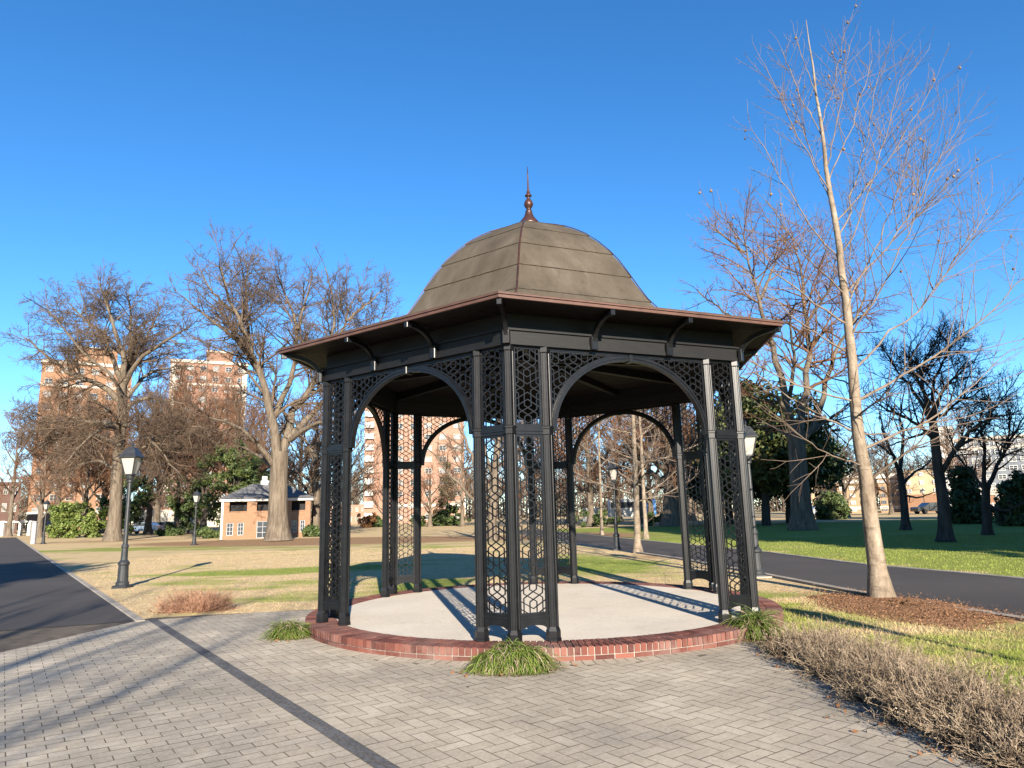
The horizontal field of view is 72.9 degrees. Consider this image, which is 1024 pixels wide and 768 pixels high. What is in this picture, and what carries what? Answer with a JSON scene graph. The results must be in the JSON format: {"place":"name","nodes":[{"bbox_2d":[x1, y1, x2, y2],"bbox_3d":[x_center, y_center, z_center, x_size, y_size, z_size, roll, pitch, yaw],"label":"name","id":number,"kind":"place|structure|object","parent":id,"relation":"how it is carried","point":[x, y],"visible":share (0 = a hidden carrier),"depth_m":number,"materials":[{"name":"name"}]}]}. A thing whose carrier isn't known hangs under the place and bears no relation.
{"place":"outdoors","nodes":[
{"label":"outdoors","id":0,"kind":"place"},
{"bbox_2d":[0,537,133,630],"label":"asphalt path","id":1,"kind":"structure","parent":0,"point":[37,590],"depth_m":14.69,"materials":[{"name":"grey asphalt"}]},
{"bbox_2d":[0,609,988,767],"bbox_3d":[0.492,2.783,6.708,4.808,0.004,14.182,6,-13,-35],"label":"paving","id":2,"kind":"structure","parent":0,"point":[893,760],"depth_m":5.37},
{"bbox_2d":[149,620,398,767],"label":"dark paver band","id":3,"kind":"object","parent":2,"relation":"on","point":[350,748],"visible":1,"depth_m":5.60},
{"bbox_2d":[253,615,317,641],"bbox_3d":[-2.900,3.177,9.057,0.887,0.290,0.811,-1,-10,0],"label":"grass clump","id":4,"kind":"object","parent":2,"relation":"on","point":[289,630],"visible":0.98,"depth_m":8.91,"materials":[{"name":"green plant"}]},
{"bbox_2d":[451,635,576,677],"bbox_3d":[0.030,2.682,6.877,1.252,0.323,0.774,-1,-10,0],"label":"grass clump","id":5,"kind":"object","parent":2,"relation":"on","point":[514,658],"visible":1,"depth_m":6.71,"materials":[{"name":"green plant"}]},
{"bbox_2d":[293,617,760,665],"bbox_3d":[-0.842,3.183,8.699,7.073,0.003,2.761,-8,-13,33],"label":"soldier course","id":6,"kind":"object","parent":2,"relation":"on","point":[312,643],"visible":0.59,"depth_m":7.43,"materials":[{"name":"red brick"}]},
{"bbox_2d":[0,504,1023,767],"bbox_3d":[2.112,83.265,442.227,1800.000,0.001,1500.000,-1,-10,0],"label":"lawn","id":7,"kind":"structure","parent":0,"point":[82,554],"depth_m":22.51,"materials":[{"name":"beige plant"}]},
{"bbox_2d":[0,482,20,533],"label":"brick building","id":8,"kind":"structure","parent":7,"relation":"on","point":[5,501],"depth_m":119.73,"materials":[{"name":"red brick"}]},
{"bbox_2d":[0,521,31,535],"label":"white pergola","id":9,"kind":"object","parent":7,"relation":"on","point":[20,528],"visible":0.79,"depth_m":98.12,"materials":[{"name":"paint"}]},
{"bbox_2d":[0,407,51,536],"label":"bare tree","id":10,"kind":"object","parent":7,"relation":"on","point":[8,530],"visible":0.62,"depth_m":95.16,"materials":[{"name":"brown wood"}]},
{"bbox_2d":[1,385,85,536],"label":"bare tree","id":11,"kind":"object","parent":7,"relation":"on","point":[40,507],"visible":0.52,"depth_m":83.14,"materials":[{"name":"brown wood"}]},
{"bbox_2d":[2,352,137,511],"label":"bare tree","id":12,"kind":"object","parent":7,"relation":"on","point":[34,459],"visible":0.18,"depth_m":103.43,"materials":[{"name":"brown wood"}]},
{"bbox_2d":[45,501,108,537],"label":"clipped hedge","id":13,"kind":"object","parent":7,"relation":"on","point":[64,524],"visible":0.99,"depth_m":74.18,"materials":[{"name":"green plant"}]},
{"bbox_2d":[25,347,131,531],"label":"apartment tower","id":14,"kind":"structure","parent":7,"relation":"on","point":[32,515],"depth_m":150.08,"materials":[{"name":"orange brick"}]},
{"bbox_2d":[16,537,144,621],"bbox_3d":[-33.698,11.375,48.516,0.130,0.030,95.100,6,-13,-36],"label":"path edging","id":15,"kind":"object","parent":7,"relation":"on","point":[128,612],"visible":0.91,"depth_m":15.03,"materials":[{"name":"concrete"}]},
{"bbox_2d":[29,406,135,534],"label":"bare tree","id":16,"kind":"object","parent":7,"relation":"on","point":[84,496],"visible":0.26,"depth_m":94.96,"materials":[{"name":"brown wood"}]},
{"bbox_2d":[49,382,145,532],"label":"bare tree","id":17,"kind":"object","parent":7,"relation":"on","point":[106,490],"visible":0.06,"depth_m":102.93,"materials":[{"name":"brown wood"}]},
{"bbox_2d":[0,260,229,540],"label":"oak tree","id":18,"kind":"object","parent":7,"relation":"on","point":[139,343],"visible":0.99,"depth_m":59.27,"materials":[{"name":"grey plant"}]},
{"bbox_2d":[95,471,157,532],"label":"evergreen tree","id":19,"kind":"object","parent":7,"relation":"on","point":[141,498],"visible":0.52,"depth_m":78.86,"materials":[{"name":"green plant"}]},
{"bbox_2d":[111,442,144,588],"bbox_3d":[-9.312,3.138,16.797,0.420,3.480,0.420,-1,-10,0],"label":"street lamp","id":20,"kind":"object","parent":7,"relation":"on","point":[132,457],"visible":1,"depth_m":16.81,"materials":[{"name":"black metal"}]},
{"bbox_2d":[93,384,192,521],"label":"bare tree","id":21,"kind":"object","parent":7,"relation":"on","point":[157,514],"visible":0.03,"depth_m":98.32,"materials":[{"name":"brown wood"}]},
{"bbox_2d":[102,354,219,534],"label":"bare tree","id":22,"kind":"object","parent":7,"relation":"on","point":[147,530],"visible":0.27,"depth_m":82.93,"materials":[{"name":"brown wood"}]},
{"bbox_2d":[138,492,194,529],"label":"brick building","id":23,"kind":"structure","parent":7,"relation":"on","point":[166,512],"depth_m":116.22,"materials":[{"name":"brick"}]},
{"bbox_2d":[154,527,186,535],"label":"shrub","id":24,"kind":"object","parent":7,"relation":"on","point":[171,531],"visible":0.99,"depth_m":72.01,"materials":[{"name":"green plant"}]},
{"bbox_2d":[125,377,226,527],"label":"bare tree","id":25,"kind":"object","parent":7,"relation":"on","point":[176,521],"visible":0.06,"depth_m":90.98,"materials":[{"name":"brown wood"}]},
{"bbox_2d":[139,578,237,614],"bbox_3d":[-5.569,3.673,12.074,1.707,0.635,1.125,-1,-10,0],"label":"dry shrub","id":26,"kind":"object","parent":7,"relation":"on","point":[182,604],"visible":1,"depth_m":11.85,"materials":[{"name":"brown plant"}]},
{"bbox_2d":[164,476,222,533],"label":"evergreen tree","id":27,"kind":"object","parent":7,"relation":"on","point":[186,507],"visible":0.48,"depth_m":79.17,"materials":[{"name":"green plant"}]},
{"bbox_2d":[127,337,262,530],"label":"bare tree","id":28,"kind":"object","parent":7,"relation":"on","point":[180,389],"visible":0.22,"depth_m":100.68,"materials":[{"name":"brown wood"}]},
{"bbox_2d":[190,490,200,544],"bbox_3d":[-20.178,8.484,44.223,0.420,3.480,0.420,-1,-10,0],"label":"street lamp","id":29,"kind":"object","parent":7,"relation":"on","point":[196,495],"visible":1,"depth_m":44.26,"materials":[{"name":"black metal"}]},
{"bbox_2d":[164,350,247,526],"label":"apartment tower","id":30,"kind":"structure","parent":7,"relation":"on","point":[224,368],"depth_m":163.43,"materials":[{"name":"red brick"}]},
{"bbox_2d":[196,526,216,538],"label":"shrub","id":31,"kind":"object","parent":7,"relation":"on","point":[205,532],"visible":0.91,"depth_m":58.24,"materials":[{"name":"green plant"}]},
{"bbox_2d":[165,378,270,529],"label":"bare tree","id":32,"kind":"object","parent":7,"relation":"on","point":[203,521],"visible":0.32,"depth_m":77.33,"materials":[{"name":"brown wood"}]},
{"bbox_2d":[189,439,269,526],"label":"evergreen tree","id":33,"kind":"object","parent":7,"relation":"on","point":[247,474],"visible":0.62,"depth_m":70.56,"materials":[{"name":"green plant"}]},
{"bbox_2d":[179,365,298,484],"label":"bare tree","id":34,"kind":"object","parent":7,"relation":"on","point":[232,408],"visible":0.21,"depth_m":94.90,"materials":[{"name":"brown wood"}]},
{"bbox_2d":[219,476,314,538],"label":"brick pavilion","id":35,"kind":"structure","parent":7,"relation":"on","point":[244,512],"depth_m":55.98,"materials":[{"name":"orange brick"}]},
{"bbox_2d":[220,380,320,486],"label":"bare tree","id":36,"kind":"object","parent":7,"relation":"on","point":[263,414],"visible":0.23,"depth_m":87.81,"materials":[{"name":"brown wood"}]},
{"bbox_2d":[153,214,403,541],"bbox_3d":[-16.309,-0.803,50.108,17.002,23.786,13.745,-1,-10,0],"label":"oak tree","id":37,"kind":"object","parent":7,"relation":"on","point":[276,464],"visible":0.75,"depth_m":48.74,"materials":[{"name":"grey plant"}]},
{"bbox_2d":[259,370,352,491],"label":"bare tree","id":38,"kind":"object","parent":7,"relation":"on","point":[301,455],"visible":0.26,"depth_m":77.96,"materials":[{"name":"grey wood"}]},
{"bbox_2d":[301,523,319,536],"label":"shrub","id":39,"kind":"object","parent":7,"relation":"on","point":[308,530],"visible":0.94,"depth_m":55.51,"materials":[{"name":"green plant"}]},
{"bbox_2d":[281,405,382,527],"bbox_3d":[-16.779,6.970,62.342,8.671,12.952,9.152,6,-13,-36],"label":"bare tree","id":40,"kind":"object","parent":7,"relation":"on","point":[315,488],"visible":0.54,"depth_m":61.31,"materials":[{"name":"brown wood"}]},
{"bbox_2d":[329,505,363,523],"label":"brick building","id":41,"kind":"structure","parent":7,"relation":"on","point":[356,510],"depth_m":138.11,"materials":[{"name":"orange brick"}]},
{"bbox_2d":[312,415,382,499],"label":"bare tree","id":42,"kind":"object","parent":7,"relation":"on","point":[356,457],"visible":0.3,"depth_m":81.58,"materials":[{"name":"brown wood"}]},
{"bbox_2d":[356,512,376,527],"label":"shrub","id":43,"kind":"object","parent":7,"relation":"on","point":[368,524],"visible":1,"depth_m":91.93,"materials":[{"name":"brown plant"}]},
{"bbox_2d":[367,472,405,513],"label":"bare tree","id":44,"kind":"object","parent":7,"relation":"on","point":[374,495],"visible":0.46,"depth_m":97.84,"materials":[{"name":"brown wood"}]},
{"bbox_2d":[363,408,465,523],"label":"apartment tower","id":45,"kind":"structure","parent":7,"relation":"on","point":[369,509],"depth_m":129.58,"materials":[{"name":"brick"}]},
{"bbox_2d":[407,462,457,526],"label":"bare tree","id":46,"kind":"object","parent":7,"relation":"on","point":[424,485],"visible":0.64,"depth_m":86.42,"materials":[{"name":"brown wood"}]},
{"bbox_2d":[432,463,459,524],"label":"evergreen tree","id":47,"kind":"object","parent":7,"relation":"on","point":[450,509],"visible":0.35,"depth_m":94.33,"materials":[{"name":"green plant"}]},
{"bbox_2d":[427,422,490,526],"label":"bare tree","id":48,"kind":"object","parent":7,"relation":"on","point":[457,489],"visible":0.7,"depth_m":82.84,"materials":[{"name":"brown wood"}]},
{"bbox_2d":[407,419,535,540],"bbox_3d":[-1.212,2.800,40.116,8.244,12.312,7.766,-4,-11,13],"label":"leaning tree","id":49,"kind":"object","parent":7,"relation":"on","point":[494,472],"visible":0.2,"depth_m":38.76,"materials":[{"name":"grey wood"}]},
{"bbox_2d":[0,443,956,529],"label":"wood","id":50,"kind":"object","parent":7,"relation":"on","point":[356,500],"visible":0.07,"depth_m":179.85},
{"bbox_2d":[468,419,561,526],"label":"bare tree","id":51,"kind":"object","parent":7,"relation":"on","point":[523,482],"visible":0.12,"depth_m":73.05,"materials":[{"name":"brown wood"}]},
{"bbox_2d":[277,167,783,660],"bbox_3d":[0.355,-0.106,11.225,7.279,7.370,7.849,-1,-10,0],"label":"gazebo","id":52,"kind":"object","parent":7,"relation":"on","point":[527,319],"visible":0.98,"depth_m":9.16,"materials":[{"name":"black metal"}]},
{"bbox_2d":[503,419,601,524],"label":"bare tree","id":53,"kind":"object","parent":7,"relation":"on","point":[575,481],"visible":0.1,"depth_m":82.53,"materials":[{"name":"brown wood"}]},
{"bbox_2d":[517,416,625,522],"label":"bare tree","id":54,"kind":"object","parent":7,"relation":"on","point":[578,455],"visible":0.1,"depth_m":89.09,"materials":[{"name":"brown wood"}]},
{"bbox_2d":[537,415,639,525],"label":"bare tree","id":55,"kind":"object","parent":7,"relation":"on","point":[589,495],"visible":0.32,"depth_m":69.11,"materials":[{"name":"brown wood"}]},
{"bbox_2d":[575,509,620,526],"bbox_3d":[7.771,12.452,64.549,4.928,1.652,3.518,-1,-10,0],"label":"shrub","id":56,"kind":"object","parent":7,"relation":"on","point":[596,518],"visible":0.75,"depth_m":63.95,"materials":[{"name":"green plant"}]},
{"bbox_2d":[573,414,629,534],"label":"young tree","id":57,"kind":"object","parent":7,"relation":"on","point":[601,511],"visible":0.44,"depth_m":43.95,"materials":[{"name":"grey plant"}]},
{"bbox_2d":[564,412,652,520],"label":"bare tree","id":58,"kind":"object","parent":7,"relation":"on","point":[618,508],"visible":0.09,"depth_m":90.42,"materials":[{"name":"brown wood"}]},
{"bbox_2d":[607,459,620,550],"bbox_3d":[3.971,4.656,26.831,0.420,3.480,0.420,-1,-10,0],"label":"street lamp","id":59,"kind":"object","parent":7,"relation":"on","point":[612,469],"visible":0.94,"depth_m":26.80,"materials":[{"name":"black metal"}]},
{"bbox_2d":[559,407,692,523],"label":"bare tree","id":60,"kind":"object","parent":7,"relation":"on","point":[631,484],"visible":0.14,"depth_m":73.25,"materials":[{"name":"brown wood"}]},
{"bbox_2d":[556,407,698,552],"bbox_3d":[4.758,1.917,25.219,5.511,8.245,4.842,2,-11,-18],"label":"young tree","id":61,"kind":"object","parent":7,"relation":"on","point":[637,545],"visible":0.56,"depth_m":25.22,"materials":[{"name":"beige plant"}]},
{"bbox_2d":[607,499,655,516],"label":"parked bus","id":62,"kind":"object","parent":7,"relation":"on","point":[627,507],"visible":0.26,"depth_m":102.11,"materials":[{"name":"white paint"}]},
{"bbox_2d":[608,410,663,520],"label":"bare tree","id":63,"kind":"object","parent":7,"relation":"on","point":[650,501],"visible":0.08,"depth_m":90.37,"materials":[{"name":"brown wood"}]},
{"bbox_2d":[594,409,688,538],"bbox_3d":[6.738,2.979,36.965,4.556,10.333,4.779,-6,-12,25],"label":"young tree","id":64,"kind":"object","parent":7,"relation":"on","point":[645,528],"visible":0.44,"depth_m":36.45,"materials":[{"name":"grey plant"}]},
{"bbox_2d":[600,393,721,525],"bbox_3d":[14.129,5.696,61.590,13.242,13.613,11.602,2,-11,-16],"label":"bare tree","id":65,"kind":"object","parent":7,"relation":"on","point":[670,516],"visible":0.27,"depth_m":60.79,"materials":[{"name":"grey wood"}]},
{"bbox_2d":[643,403,697,520],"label":"bare tree","id":66,"kind":"object","parent":7,"relation":"on","point":[691,510],"visible":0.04,"depth_m":82.23,"materials":[{"name":"brown wood"}]},
{"bbox_2d":[674,439,774,523],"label":"evergreen tree","id":67,"kind":"object","parent":7,"relation":"on","point":[756,495],"visible":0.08,"depth_m":62.53,"materials":[{"name":"green plant"}]},
{"bbox_2d":[721,602,789,643],"bbox_3d":[2.840,2.811,8.231,0.984,0.428,1.057,-1,-10,0],"label":"grass clump","id":68,"kind":"object","parent":7,"relation":"on","point":[757,622],"visible":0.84,"depth_m":8.08,"materials":[{"name":"green plant"}]},
{"bbox_2d":[500,532,1023,621],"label":"road edging","id":69,"kind":"object","parent":7,"relation":"on","point":[833,587],"visible":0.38,"depth_m":13.92,"materials":[{"name":"concrete"}]},
{"bbox_2d":[757,576,772,577],"bbox_3d":[5.424,4.243,15.293,0.500,0.030,0.500,-1,-10,0],"label":"lamp pad","id":70,"kind":"object","parent":7,"relation":"on","point":[764,576],"visible":0.36,"depth_m":15.05,"materials":[{"name":"concrete"}]},
{"bbox_2d":[743,420,767,575],"bbox_3d":[5.381,2.545,15.607,0.420,3.480,0.420,-1,-10,0],"label":"street lamp","id":71,"kind":"object","parent":70,"relation":"on","point":[751,435],"visible":0.62,"depth_m":15.59,"materials":[{"name":"black metal"}]},
{"bbox_2d":[691,377,841,525],"bbox_3d":[20.615,5.285,56.438,10.200,12.320,10.750,6,-13,-35],"label":"evergreen tree","id":72,"kind":"object","parent":7,"relation":"on","point":[770,449],"visible":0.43,"depth_m":53.77,"materials":[{"name":"green plant"}]},
{"bbox_2d":[536,529,1023,578],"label":"road edging","id":73,"kind":"object","parent":7,"relation":"on","point":[1016,577],"visible":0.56,"depth_m":16.82,"materials":[{"name":"concrete"}]},
{"bbox_2d":[670,175,915,529],"bbox_3d":[18.305,-2.254,46.387,18.131,23.515,11.780,5,-12,-30],"label":"shade tree","id":74,"kind":"object","parent":7,"relation":"on","point":[802,516],"visible":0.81,"depth_m":44.85,"materials":[{"name":"grey wood"}]},
{"bbox_2d":[753,435,854,522],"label":"evergreen tree","id":75,"kind":"object","parent":7,"relation":"on","point":[836,470],"visible":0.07,"depth_m":59.08,"materials":[{"name":"green plant"}]},
{"bbox_2d":[755,612,880,666],"bbox_3d":[3.117,2.597,7.113,1.220,0.501,1.261,-1,-10,0],"label":"dry shrub","id":76,"kind":"object","parent":7,"relation":"on","point":[778,651],"visible":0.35,"depth_m":7.13,"materials":[{"name":"brown plant"}]},
{"bbox_2d":[812,491,852,519],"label":"shrub","id":77,"kind":"object","parent":7,"relation":"on","point":[833,506],"visible":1,"depth_m":69.71,"materials":[{"name":"green plant"}]},
{"bbox_2d":[667,0,1023,597],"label":"sycamore tree","id":78,"kind":"object","parent":7,"relation":"on","point":[879,583],"visible":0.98,"depth_m":12.17,"materials":[{"name":"beige plant"}]},
{"bbox_2d":[835,474,861,512],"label":"apartment block","id":79,"kind":"structure","parent":7,"relation":"on","point":[854,504],"depth_m":110.22,"materials":[{"name":"brick"}]},
{"bbox_2d":[816,418,888,517],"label":"bare tree","id":80,"kind":"object","parent":7,"relation":"on","point":[849,480],"visible":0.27,"depth_m":78.59,"materials":[{"name":"brown wood"}]},
{"bbox_2d":[775,617,940,689],"bbox_3d":[3.146,2.443,6.363,1.426,0.539,1.254,-1,-10,0],"label":"dry shrub","id":81,"kind":"object","parent":7,"relation":"on","point":[823,660],"visible":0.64,"depth_m":6.34,"materials":[{"name":"brown plant"}]},
{"bbox_2d":[852,428,921,514],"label":"bare tree","id":82,"kind":"object","parent":7,"relation":"on","point":[907,472],"visible":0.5,"depth_m":90.71,"materials":[{"name":"brown wood"}]},
{"bbox_2d":[876,473,899,512],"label":"apartment block","id":83,"kind":"structure","parent":7,"relation":"on","point":[884,507],"depth_m":110.47,"materials":[{"name":"brick"}]},
{"bbox_2d":[770,638,1020,717],"bbox_3d":[2.971,2.293,5.522,1.713,0.515,1.386,-1,-10,0],"label":"dry shrub","id":84,"kind":"object","parent":7,"relation":"on","point":[853,688],"visible":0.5,"depth_m":5.52,"materials":[{"name":"brown plant"}]},
{"bbox_2d":[773,583,1023,641],"bbox_3d":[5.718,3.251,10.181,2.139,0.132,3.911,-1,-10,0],"label":"mulch bed","id":85,"kind":"object","parent":7,"relation":"on","point":[902,605],"visible":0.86,"depth_m":9.70,"materials":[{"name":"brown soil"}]},
{"bbox_2d":[863,383,942,529],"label":"shade tree","id":86,"kind":"object","parent":7,"relation":"on","point":[905,524],"visible":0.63,"depth_m":39.37,"materials":[{"name":"brown plant"}]},
{"bbox_2d":[904,470,936,511],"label":"apartment block","id":87,"kind":"structure","parent":7,"relation":"on","point":[924,481],"depth_m":106.62,"materials":[{"name":"white paint"}]},
{"bbox_2d":[910,502,936,513],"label":"parked car","id":88,"kind":"object","parent":7,"relation":"on","point":[924,508],"visible":0.56,"depth_m":87.54,"materials":[{"name":"black"}]},
{"bbox_2d":[844,648,1023,741],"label":"dry shrub","id":89,"kind":"object","parent":7,"relation":"on","point":[899,705],"visible":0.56,"depth_m":4.88,"materials":[{"name":"brown plant"}]},
{"bbox_2d":[860,310,1023,541],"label":"shade tree","id":90,"kind":"object","parent":7,"relation":"on","point":[945,532],"visible":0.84,"depth_m":27.31,"materials":[{"name":"brown plant"}]},
{"bbox_2d":[904,396,997,494],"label":"bare tree","id":91,"kind":"object","parent":7,"relation":"on","point":[945,447],"visible":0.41,"depth_m":83.72,"materials":[{"name":"brown wood"}]},
{"bbox_2d":[896,671,1023,766],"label":"dry shrub","id":92,"kind":"object","parent":7,"relation":"on","point":[931,729],"visible":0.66,"depth_m":4.38,"materials":[{"name":"brown plant"}]},
{"bbox_2d":[945,465,996,523],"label":"evergreen tree","id":93,"kind":"object","parent":7,"relation":"on","point":[965,498],"visible":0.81,"depth_m":46.67,"materials":[{"name":"green plant"}]},
{"bbox_2d":[921,671,1023,767],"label":"dry shrub","id":94,"kind":"object","parent":7,"relation":"on","point":[1011,761],"visible":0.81,"depth_m":4.08,"materials":[{"name":"brown plant"}]},
{"bbox_2d":[939,384,1023,534],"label":"shade tree","id":95,"kind":"object","parent":7,"relation":"on","point":[987,506],"visible":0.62,"depth_m":31.41,"materials":[{"name":"brown plant"}]},
{"bbox_2d":[954,434,1023,494],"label":"hospital block","id":96,"kind":"structure","parent":7,"relation":"on","point":[1002,474],"depth_m":150.17,"materials":[{"name":"stone"}]},
{"bbox_2d":[991,470,1023,525],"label":"evergreen tree","id":97,"kind":"object","parent":7,"relation":"on","point":[1014,486],"visible":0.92,"depth_m":41.06,"materials":[{"name":"green plant"}]},
{"bbox_2d":[0,0,1023,524],"label":"sky","id":98,"kind":"structure","parent":0,"point":[398,135],"materials":[{"name":"blue"}]},
{"bbox_2d":[497,530,1023,615],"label":"park road","id":99,"kind":"structure","parent":0,"point":[1000,593],"depth_m":14.28,"materials":[{"name":"grey asphalt"}]},
{"bbox_2d":[665,531,1023,576],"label":"verge grass","id":100,"kind":"structure","parent":0,"point":[983,540],"depth_m":22.94,"materials":[{"name":"green plant"}]},
{"bbox_2d":[766,596,1023,763],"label":"border grass","id":101,"kind":"structure","parent":0,"point":[940,638],"depth_m":7.96,"materials":[{"name":"plant"}]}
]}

